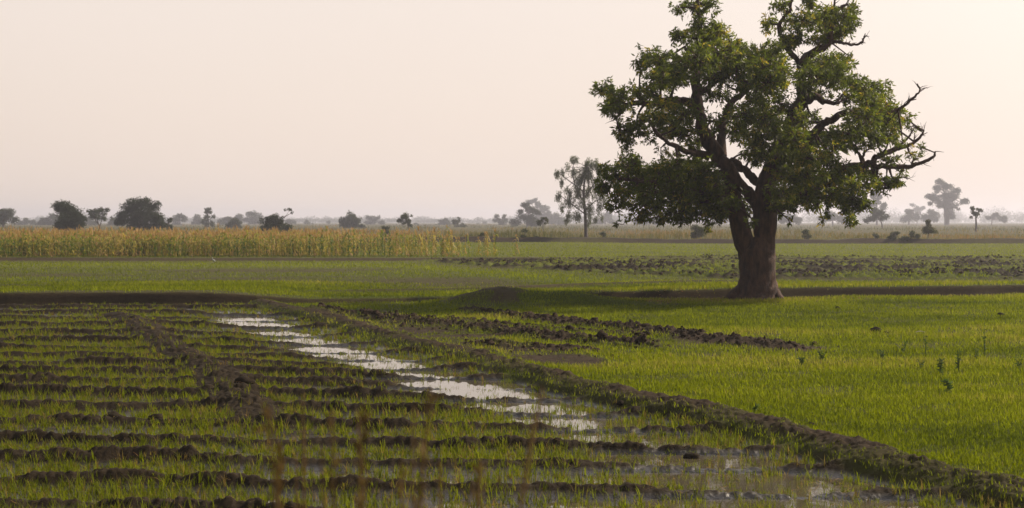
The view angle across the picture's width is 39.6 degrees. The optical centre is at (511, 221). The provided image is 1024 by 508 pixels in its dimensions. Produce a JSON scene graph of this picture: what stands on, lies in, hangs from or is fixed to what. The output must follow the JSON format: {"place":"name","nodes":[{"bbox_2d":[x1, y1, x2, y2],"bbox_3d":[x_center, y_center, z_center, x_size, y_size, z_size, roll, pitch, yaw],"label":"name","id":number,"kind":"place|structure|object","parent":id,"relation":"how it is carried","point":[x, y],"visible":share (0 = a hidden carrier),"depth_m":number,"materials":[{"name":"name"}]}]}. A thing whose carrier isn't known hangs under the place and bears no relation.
{"place":"outdoors","nodes":[
{"label":"outdoors","id":0,"kind":"place"},
{"bbox_2d":[0,303,1019,507],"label":"flooded paddy","id":1,"kind":"structure","parent":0,"point":[223,396],"depth_m":16.80,"materials":[{"name":"plant"}]},
{"bbox_2d":[103,411,120,417],"bbox_3d":[-4.898,2.413,17.473,0.257,0.174,0.234,0,0,0],"label":"earth clod","id":2,"kind":"object","parent":1,"relation":"on","point":[112,413],"visible":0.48,"depth_m":17.41,"materials":[{"name":"soil"}]},
{"bbox_2d":[148,413,162,419],"bbox_3d":[-4.339,2.396,17.307,0.187,0.130,0.174,0,0,0],"label":"earth clod","id":3,"kind":"object","parent":1,"relation":"on","point":[158,415],"visible":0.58,"depth_m":17.25,"materials":[{"name":"soil"}]},
{"bbox_2d":[234,376,255,384],"bbox_3d":[-3.853,2.314,20.491,0.310,0.186,0.239,0,0,34],"label":"earth clod","id":4,"kind":"object","parent":1,"relation":"on","point":[246,380],"visible":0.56,"depth_m":20.42,"materials":[{"name":"soil"}]},
{"bbox_2d":[271,393,309,507],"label":"dry grass clump","id":5,"kind":"object","parent":1,"relation":"on","point":[279,448],"visible":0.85,"depth_m":3.28,"materials":[{"name":"plant"}]},
{"bbox_2d":[379,460,481,507],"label":"dry grass clump","id":6,"kind":"object","parent":1,"relation":"on","point":[478,470],"visible":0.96,"depth_m":3.28,"materials":[{"name":"plant"}]},
{"bbox_2d":[9,308,993,507],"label":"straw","id":7,"kind":"object","parent":1,"relation":"on","point":[460,456],"visible":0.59,"depth_m":14.75,"materials":[{"name":"plant"}]},
{"bbox_2d":[0,300,1019,507],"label":"rice seedlings","id":8,"kind":"object","parent":1,"relation":"on","point":[444,429],"visible":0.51,"depth_m":16.31,"materials":[{"name":"green plant"}]},
{"bbox_2d":[683,452,699,458],"bbox_3d":[1.897,2.502,15.054,0.180,0.120,0.159,0,0,0],"label":"earth clod","id":9,"kind":"object","parent":1,"relation":"on","point":[690,455],"visible":0.61,"depth_m":14.99,"materials":[{"name":"soil"}]},
{"bbox_2d":[0,222,1023,299],"bbox_3d":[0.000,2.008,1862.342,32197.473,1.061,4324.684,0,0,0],"label":"ground","id":10,"kind":"structure","parent":0,"point":[859,267],"depth_m":72.23,"materials":[{"name":"green plant"}]},
{"bbox_2d":[2,235,9,256],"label":"maize plant","id":11,"kind":"object","parent":10,"relation":"on","point":[6,246],"visible":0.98,"depth_m":82.04,"materials":[{"name":"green plant"}]},
{"bbox_2d":[0,208,19,227],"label":"broadleaf tree","id":12,"kind":"object","parent":10,"relation":"on","point":[5,216],"visible":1,"depth_m":359.01,"materials":[{"name":"grey plant"}]},
{"bbox_2d":[11,234,15,256],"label":"maize plant","id":13,"kind":"object","parent":10,"relation":"on","point":[14,250],"visible":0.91,"depth_m":82.69,"materials":[{"name":"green plant"}]},
{"bbox_2d":[16,217,36,224],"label":"broadleaf tree","id":14,"kind":"object","parent":10,"relation":"on","point":[26,221],"visible":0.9,"depth_m":717.76,"materials":[{"name":"grey plant"}]},
{"bbox_2d":[22,229,34,256],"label":"maize plant","id":15,"kind":"object","parent":10,"relation":"on","point":[28,243],"visible":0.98,"depth_m":81.70,"materials":[{"name":"yellow plant"}]},
{"bbox_2d":[40,213,58,224],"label":"broadleaf tree","id":16,"kind":"object","parent":10,"relation":"on","point":[48,221],"visible":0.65,"depth_m":619.00,"materials":[{"name":"plant"}]},
{"bbox_2d":[58,232,65,256],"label":"maize plant","id":17,"kind":"object","parent":10,"relation":"on","point":[63,241],"visible":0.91,"depth_m":82.55,"materials":[{"name":"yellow plant"}]},
{"bbox_2d":[50,200,87,230],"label":"broadleaf tree","id":18,"kind":"object","parent":10,"relation":"on","point":[70,216],"visible":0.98,"depth_m":189.48,"materials":[{"name":"plant"}]},
{"bbox_2d":[70,231,76,256],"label":"maize plant","id":19,"kind":"object","parent":10,"relation":"on","point":[74,243],"visible":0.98,"depth_m":81.62,"materials":[{"name":"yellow plant"}]},
{"bbox_2d":[84,227,94,255],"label":"maize plant","id":20,"kind":"object","parent":10,"relation":"on","point":[89,229],"visible":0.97,"depth_m":81.77,"materials":[{"name":"yellow plant"}]},
{"bbox_2d":[83,214,98,224],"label":"broadleaf tree","id":21,"kind":"object","parent":10,"relation":"on","point":[90,221],"visible":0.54,"depth_m":638.85,"materials":[{"name":"grey plant"}]},
{"bbox_2d":[86,207,110,228],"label":"broadleaf tree","id":22,"kind":"object","parent":10,"relation":"on","point":[94,213],"visible":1,"depth_m":234.91,"materials":[{"name":"plant"}]},
{"bbox_2d":[99,230,106,256],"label":"maize plant","id":23,"kind":"object","parent":10,"relation":"on","point":[103,244],"visible":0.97,"depth_m":81.76,"materials":[{"name":"yellow plant"}]},
{"bbox_2d":[103,231,110,256],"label":"maize plant","id":24,"kind":"object","parent":10,"relation":"on","point":[106,246],"visible":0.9,"depth_m":82.74,"materials":[{"name":"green plant"}]},
{"bbox_2d":[116,228,126,256],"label":"maize plant","id":25,"kind":"object","parent":10,"relation":"on","point":[121,242],"visible":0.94,"depth_m":82.65,"materials":[{"name":"yellow plant"}]},
{"bbox_2d":[114,196,166,230],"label":"broadleaf tree","id":26,"kind":"object","parent":10,"relation":"on","point":[135,215],"visible":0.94,"depth_m":209.59,"materials":[{"name":"plant"}]},
{"bbox_2d":[158,234,165,255],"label":"maize plant","id":27,"kind":"object","parent":10,"relation":"on","point":[161,252],"visible":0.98,"depth_m":81.89,"materials":[{"name":"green plant"}]},
{"bbox_2d":[161,217,172,229],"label":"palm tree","id":28,"kind":"object","parent":10,"relation":"on","point":[169,220],"visible":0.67,"depth_m":214.83,"materials":[{"name":"plant"}]},
{"bbox_2d":[170,213,187,224],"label":"broadleaf tree","id":29,"kind":"object","parent":10,"relation":"on","point":[177,218],"visible":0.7,"depth_m":708.55,"materials":[{"name":"grey plant"}]},
{"bbox_2d":[190,231,198,256],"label":"maize plant","id":30,"kind":"object","parent":10,"relation":"on","point":[194,244],"visible":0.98,"depth_m":82.20,"materials":[{"name":"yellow plant"}]},
{"bbox_2d":[191,214,203,224],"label":"broadleaf tree","id":31,"kind":"object","parent":10,"relation":"on","point":[197,219],"visible":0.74,"depth_m":802.02,"materials":[{"name":"grey plant"}]},
{"bbox_2d":[200,207,215,226],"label":"broadleaf tree","id":32,"kind":"object","parent":10,"relation":"on","point":[204,221],"visible":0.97,"depth_m":395.58,"materials":[{"name":"plant"}]},
{"bbox_2d":[212,234,217,256],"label":"maize plant","id":33,"kind":"object","parent":10,"relation":"on","point":[214,244],"visible":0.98,"depth_m":82.55,"materials":[{"name":"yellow plant"}]},
{"bbox_2d":[217,229,225,255],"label":"maize plant","id":34,"kind":"object","parent":10,"relation":"on","point":[220,243],"visible":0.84,"depth_m":84.26,"materials":[{"name":"yellow plant"}]},
{"bbox_2d":[216,216,231,224],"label":"broadleaf tree","id":35,"kind":"object","parent":10,"relation":"on","point":[224,220],"visible":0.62,"depth_m":707.81,"materials":[{"name":"grey plant"}]},
{"bbox_2d":[225,217,242,227],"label":"shrub","id":36,"kind":"object","parent":10,"relation":"on","point":[235,222],"visible":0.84,"depth_m":359.61,"materials":[{"name":"green plant"}]},
{"bbox_2d":[0,222,470,255],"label":"maize crop","id":37,"kind":"object","parent":10,"relation":"on","point":[209,233],"visible":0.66,"depth_m":86.46,"materials":[{"name":"yellow plant"}]},
{"bbox_2d":[232,213,243,221],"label":"broadleaf tree","id":38,"kind":"object","parent":10,"relation":"on","point":[239,216],"visible":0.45,"depth_m":872.32,"materials":[{"name":"grey plant"}]},
{"bbox_2d":[240,232,247,254],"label":"maize plant","id":39,"kind":"object","parent":10,"relation":"on","point":[244,243],"visible":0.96,"depth_m":82.94,"materials":[{"name":"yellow plant"}]},
{"bbox_2d":[242,210,262,223],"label":"broadleaf tree","id":40,"kind":"object","parent":10,"relation":"on","point":[254,217],"visible":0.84,"depth_m":844.67,"materials":[{"name":"grey plant"}]},
{"bbox_2d":[257,207,293,231],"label":"broadleaf tree","id":41,"kind":"object","parent":10,"relation":"on","point":[272,221],"visible":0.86,"depth_m":179.53,"materials":[{"name":"green plant"}]},
{"bbox_2d":[285,218,296,223],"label":"broadleaf tree","id":42,"kind":"object","parent":10,"relation":"on","point":[289,221],"visible":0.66,"depth_m":818.94,"materials":[{"name":"grey plant"}]},
{"bbox_2d":[290,231,297,256],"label":"maize plant","id":43,"kind":"object","parent":10,"relation":"on","point":[293,242],"visible":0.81,"depth_m":83.76,"materials":[{"name":"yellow plant"}]},
{"bbox_2d":[293,233,298,256],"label":"maize plant","id":44,"kind":"object","parent":10,"relation":"on","point":[295,246],"visible":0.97,"depth_m":82.84,"materials":[{"name":"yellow plant"}]},
{"bbox_2d":[323,231,330,255],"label":"maize plant","id":45,"kind":"object","parent":10,"relation":"on","point":[326,242],"visible":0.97,"depth_m":82.87,"materials":[{"name":"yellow plant"}]},
{"bbox_2d":[332,230,338,256],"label":"maize plant","id":46,"kind":"object","parent":10,"relation":"on","point":[335,242],"visible":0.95,"depth_m":83.56,"materials":[{"name":"yellow plant"}]},
{"bbox_2d":[344,229,352,254],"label":"maize plant","id":47,"kind":"object","parent":10,"relation":"on","point":[348,243],"visible":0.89,"depth_m":83.62,"materials":[{"name":"yellow plant"}]},
{"bbox_2d":[338,210,366,227],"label":"broadleaf tree","id":48,"kind":"object","parent":10,"relation":"on","point":[350,219],"visible":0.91,"depth_m":358.49,"materials":[{"name":"grey plant"}]},
{"bbox_2d":[348,233,357,254],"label":"maize plant","id":49,"kind":"object","parent":10,"relation":"on","point":[353,245],"visible":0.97,"depth_m":82.66,"materials":[{"name":"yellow plant"}]},
{"bbox_2d":[363,215,384,223],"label":"broadleaf tree","id":50,"kind":"object","parent":10,"relation":"on","point":[371,220],"visible":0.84,"depth_m":817.85,"materials":[{"name":"grey plant"}]},
{"bbox_2d":[373,234,381,253],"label":"maize plant","id":51,"kind":"object","parent":10,"relation":"on","point":[377,244],"visible":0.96,"depth_m":83.78,"materials":[{"name":"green plant"}]},
{"bbox_2d":[381,225,390,233],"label":"shrub","id":52,"kind":"object","parent":10,"relation":"on","point":[386,228],"visible":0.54,"depth_m":174.94,"materials":[{"name":"plant"}]},
{"bbox_2d":[251,387,542,507],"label":"dry grass clump","id":53,"kind":"object","parent":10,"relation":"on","point":[361,459],"visible":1,"depth_m":2.42,"materials":[{"name":"plant"}]},
{"bbox_2d":[396,212,412,229],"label":"broadleaf tree","id":54,"kind":"object","parent":10,"relation":"on","point":[405,218],"visible":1,"depth_m":234.67,"materials":[{"name":"green plant"}]},
{"bbox_2d":[413,226,423,254],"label":"maize plant","id":55,"kind":"object","parent":10,"relation":"on","point":[418,235],"visible":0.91,"depth_m":83.81,"materials":[{"name":"yellow plant"}]},
{"bbox_2d":[424,230,431,256],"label":"maize plant","id":56,"kind":"object","parent":10,"relation":"on","point":[428,243],"visible":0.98,"depth_m":83.08,"materials":[{"name":"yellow plant"}]},
{"bbox_2d":[435,218,451,224],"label":"broadleaf tree","id":57,"kind":"object","parent":10,"relation":"on","point":[444,221],"visible":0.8,"depth_m":708.54,"materials":[{"name":"grey plant"}]},
{"bbox_2d":[446,232,456,256],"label":"maize plant","id":58,"kind":"object","parent":10,"relation":"on","point":[451,248],"visible":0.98,"depth_m":83.36,"materials":[{"name":"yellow plant"}]},
{"bbox_2d":[451,217,466,226],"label":"broadleaf tree","id":59,"kind":"object","parent":10,"relation":"on","point":[455,222],"visible":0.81,"depth_m":431.68,"materials":[{"name":"grey plant"}]},
{"bbox_2d":[474,236,482,255],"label":"maize plant","id":60,"kind":"object","parent":10,"relation":"on","point":[478,240],"visible":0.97,"depth_m":84.61,"materials":[{"name":"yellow plant"}]},
{"bbox_2d":[492,229,498,254],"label":"maize plant","id":61,"kind":"object","parent":10,"relation":"on","point":[495,242],"visible":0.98,"depth_m":82.73,"materials":[{"name":"yellow plant"}]},
{"bbox_2d":[492,214,507,224],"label":"broadleaf tree","id":62,"kind":"object","parent":10,"relation":"on","point":[502,220],"visible":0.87,"depth_m":681.35,"materials":[{"name":"grey plant"}]},
{"bbox_2d":[0,223,1023,239],"bbox_3d":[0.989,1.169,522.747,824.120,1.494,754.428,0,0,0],"label":"dry scrub","id":63,"kind":"object","parent":10,"relation":"on","point":[724,234],"visible":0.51,"depth_m":199.37,"materials":[{"name":"plant"}]},
{"bbox_2d":[6,206,1023,222],"bbox_3d":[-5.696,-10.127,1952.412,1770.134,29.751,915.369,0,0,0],"label":"woods","id":64,"kind":"object","parent":10,"relation":"on","point":[814,219],"visible":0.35,"depth_m":1710.62,"materials":[{"name":"green plant"}]},
{"bbox_2d":[520,228,527,236],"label":"shrub","id":65,"kind":"object","parent":10,"relation":"on","point":[522,235],"visible":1,"depth_m":144.91,"materials":[{"name":"green plant"}]},
{"bbox_2d":[509,201,541,226],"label":"broadleaf tree","id":66,"kind":"object","parent":10,"relation":"on","point":[530,219],"visible":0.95,"depth_m":467.80,"materials":[{"name":"grey plant"}]},
{"bbox_2d":[436,286,634,304],"bbox_3d":[0.691,2.143,41.950,5.923,0.476,2.615,0,0,0],"label":"earth mound","id":67,"kind":"object","parent":10,"relation":"on","point":[507,293],"visible":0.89,"depth_m":41.43,"materials":[{"name":"soil"}]},
{"bbox_2d":[525,198,551,220],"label":"broadleaf tree","id":68,"kind":"object","parent":10,"relation":"on","point":[543,209],"visible":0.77,"depth_m":979.27,"materials":[{"name":"grey plant"}]},
{"bbox_2d":[536,217,548,233],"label":"broadleaf tree","id":69,"kind":"object","parent":10,"relation":"on","point":[540,222],"visible":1,"depth_m":190.06,"materials":[{"name":"plant"}]},
{"bbox_2d":[548,212,571,224],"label":"broadleaf tree","id":70,"kind":"object","parent":10,"relation":"on","point":[555,218],"visible":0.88,"depth_m":871.30,"materials":[{"name":"grey plant"}]},
{"bbox_2d":[554,156,606,236],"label":"eucalyptus tree","id":71,"kind":"object","parent":10,"relation":"on","point":[584,174],"visible":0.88,"depth_m":145.93,"materials":[{"name":"green plant"}]},
{"bbox_2d":[591,211,614,223],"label":"broadleaf tree","id":72,"kind":"object","parent":10,"relation":"on","point":[607,216],"visible":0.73,"depth_m":924.29,"materials":[{"name":"grey plant"}]},
{"bbox_2d":[599,230,606,237],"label":"shrub","id":73,"kind":"object","parent":10,"relation":"on","point":[603,234],"visible":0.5,"depth_m":144.94,"materials":[{"name":"plant"}]},
{"bbox_2d":[250,299,1023,507],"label":"earth bund","id":74,"kind":"structure","parent":10,"relation":"on","point":[808,434],"depth_m":16.55,"materials":[{"name":"soil"}]},
{"bbox_2d":[0,483,1009,507],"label":"verge grass","id":75,"kind":"structure","parent":74,"relation":"on","point":[3,501],"depth_m":11.82,"materials":[{"name":"green plant"}]},
{"bbox_2d":[633,219,658,224],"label":"broadleaf tree","id":76,"kind":"object","parent":10,"relation":"on","point":[635,222],"visible":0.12,"depth_m":699.64,"materials":[{"name":"grey plant"}]},
{"bbox_2d":[690,224,705,238],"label":"shrub","id":77,"kind":"object","parent":10,"relation":"on","point":[698,232],"visible":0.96,"depth_m":145.79,"materials":[{"name":"plant"}]},
{"bbox_2d":[431,254,1023,278],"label":"ploughed clods","id":78,"kind":"object","parent":10,"relation":"on","point":[783,269],"visible":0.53,"depth_m":66.98,"materials":[{"name":"soil"}]},
{"bbox_2d":[779,214,802,224],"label":"broadleaf tree","id":79,"kind":"object","parent":10,"relation":"on","point":[797,220],"visible":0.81,"depth_m":659.95,"materials":[{"name":"grey plant"}]},
{"bbox_2d":[801,229,811,239],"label":"shrub","id":80,"kind":"object","parent":10,"relation":"on","point":[805,232],"visible":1,"depth_m":144.93,"materials":[{"name":"green plant"}]},
{"bbox_2d":[818,210,845,224],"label":"broadleaf tree","id":81,"kind":"object","parent":10,"relation":"on","point":[839,218],"visible":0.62,"depth_m":699.60,"materials":[{"name":"grey plant"}]},
{"bbox_2d":[862,207,890,227],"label":"broadleaf tree","id":82,"kind":"object","parent":10,"relation":"on","point":[880,215],"visible":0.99,"depth_m":359.55,"materials":[{"name":"grey plant"}]},
{"bbox_2d":[869,192,887,224],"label":"broadleaf tree","id":83,"kind":"object","parent":10,"relation":"on","point":[883,205],"visible":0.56,"depth_m":736.75,"materials":[{"name":"grey plant"}]},
{"bbox_2d":[887,231,910,240],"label":"shrub","id":84,"kind":"object","parent":10,"relation":"on","point":[893,235],"visible":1,"depth_m":144.75,"materials":[{"name":"plant"}]},
{"bbox_2d":[900,209,919,224],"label":"broadleaf tree","id":85,"kind":"object","parent":10,"relation":"on","point":[909,215],"visible":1,"depth_m":818.10,"materials":[{"name":"grey plant"}]},
{"bbox_2d":[908,230,919,238],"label":"shrub","id":86,"kind":"object","parent":10,"relation":"on","point":[912,234],"visible":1,"depth_m":144.63,"materials":[{"name":"green plant"}]},
{"bbox_2d":[910,203,925,223],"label":"broadleaf tree","id":87,"kind":"object","parent":10,"relation":"on","point":[916,209],"visible":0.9,"depth_m":1226.93,"materials":[{"name":"grey plant"}]},
{"bbox_2d":[921,219,937,238],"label":"shrub","id":88,"kind":"object","parent":10,"relation":"on","point":[927,228],"visible":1,"depth_m":145.78,"materials":[{"name":"green plant"}]},
{"bbox_2d":[920,209,940,222],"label":"broadleaf tree","id":89,"kind":"object","parent":10,"relation":"on","point":[932,215],"visible":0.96,"depth_m":787.84,"materials":[{"name":"plant"}]},
{"bbox_2d":[924,178,969,224],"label":"broadleaf tree","id":90,"kind":"object","parent":10,"relation":"on","point":[949,198],"visible":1,"depth_m":707.81,"materials":[{"name":"grey plant"}]},
{"bbox_2d":[969,206,982,231],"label":"broadleaf tree","id":91,"kind":"object","parent":10,"relation":"on","point":[973,212],"visible":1,"depth_m":239.82,"materials":[{"name":"plant"}]},
{"bbox_2d":[985,212,1007,224],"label":"broadleaf tree","id":92,"kind":"object","parent":10,"relation":"on","point":[1003,219],"visible":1,"depth_m":764.28,"materials":[{"name":"grey plant"}]},
{"bbox_2d":[0,285,1023,305],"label":"terrace bank","id":93,"kind":"structure","parent":0,"point":[50,298],"depth_m":43.05,"materials":[{"name":"soil"}]},
{"bbox_2d":[588,0,940,299],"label":"mango tree","id":94,"kind":"object","parent":93,"relation":"on","point":[687,190],"visible":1,"depth_m":43.64,"materials":[{"name":"green plant"}]},
{"bbox_2d":[0,0,1023,221],"label":"sky","id":95,"kind":"structure","parent":0,"point":[470,109],"materials":[{"name":"white"}]},
{"bbox_2d":[0,278,1023,501],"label":"grass field","id":96,"kind":"structure","parent":0,"point":[570,358],"depth_m":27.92,"materials":[{"name":"plant"}]},
{"bbox_2d":[314,302,838,356],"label":"dirt clods","id":97,"kind":"object","parent":96,"relation":"on","point":[601,334],"visible":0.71,"depth_m":30.86,"materials":[{"name":"soil"}]},
{"bbox_2d":[581,287,862,303],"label":"leaf litter","id":98,"kind":"object","parent":96,"relation":"on","point":[710,299],"visible":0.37,"depth_m":44.04,"materials":[{"name":"brown plant"}]},
{"bbox_2d":[817,349,826,359],"bbox_3d":[5.441,2.355,24.974,0.184,0.241,0.119,0,0,17],"label":"weed plant","id":99,"kind":"object","parent":96,"relation":"on","point":[822,356],"visible":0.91,"depth_m":24.98,"materials":[{"name":"green plant"}]},
{"bbox_2d":[869,326,881,332],"bbox_3d":[7.988,2.391,31.203,0.233,0.179,0.245,0,0,-31],"label":"earth clod","id":100,"kind":"object","parent":96,"relation":"on","point":[874,328],"visible":0.56,"depth_m":31.14,"materials":[{"name":"soil"}]},
{"bbox_2d":[936,358,944,372],"bbox_3d":[6.782,2.305,22.521,0.139,0.324,0.130,0,0,37],"label":"weed plant","id":101,"kind":"object","parent":96,"relation":"on","point":[940,363],"visible":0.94,"depth_m":22.51,"materials":[{"name":"green plant"}]},
{"bbox_2d":[941,379,953,392],"bbox_3d":[6.188,2.341,20.195,0.198,0.260,0.205,0,0,0],"label":"weed plant","id":102,"kind":"object","parent":96,"relation":"on","point":[948,384],"visible":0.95,"depth_m":20.18,"materials":[{"name":"green plant"}]},
{"bbox_2d":[955,349,961,371],"bbox_3d":[7.308,2.278,23.283,0.126,0.395,0.151,0,0,0],"label":"weed plant","id":103,"kind":"object","parent":96,"relation":"on","point":[958,362],"visible":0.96,"depth_m":23.28,"materials":[{"name":"green plant"}]},
{"bbox_2d":[981,327,986,356],"bbox_3d":[8.297,2.116,24.995,0.120,0.681,0.094,0,0,-45],"label":"weed plant","id":104,"kind":"object","parent":96,"relation":"on","point":[983,336],"visible":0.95,"depth_m":24.99,"materials":[{"name":"green plant"}]},
{"bbox_2d":[80,316,945,507],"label":"water","id":105,"kind":"structure","parent":0,"point":[464,387],"depth_m":15.05,"materials":[{"name":"grey liquid"}]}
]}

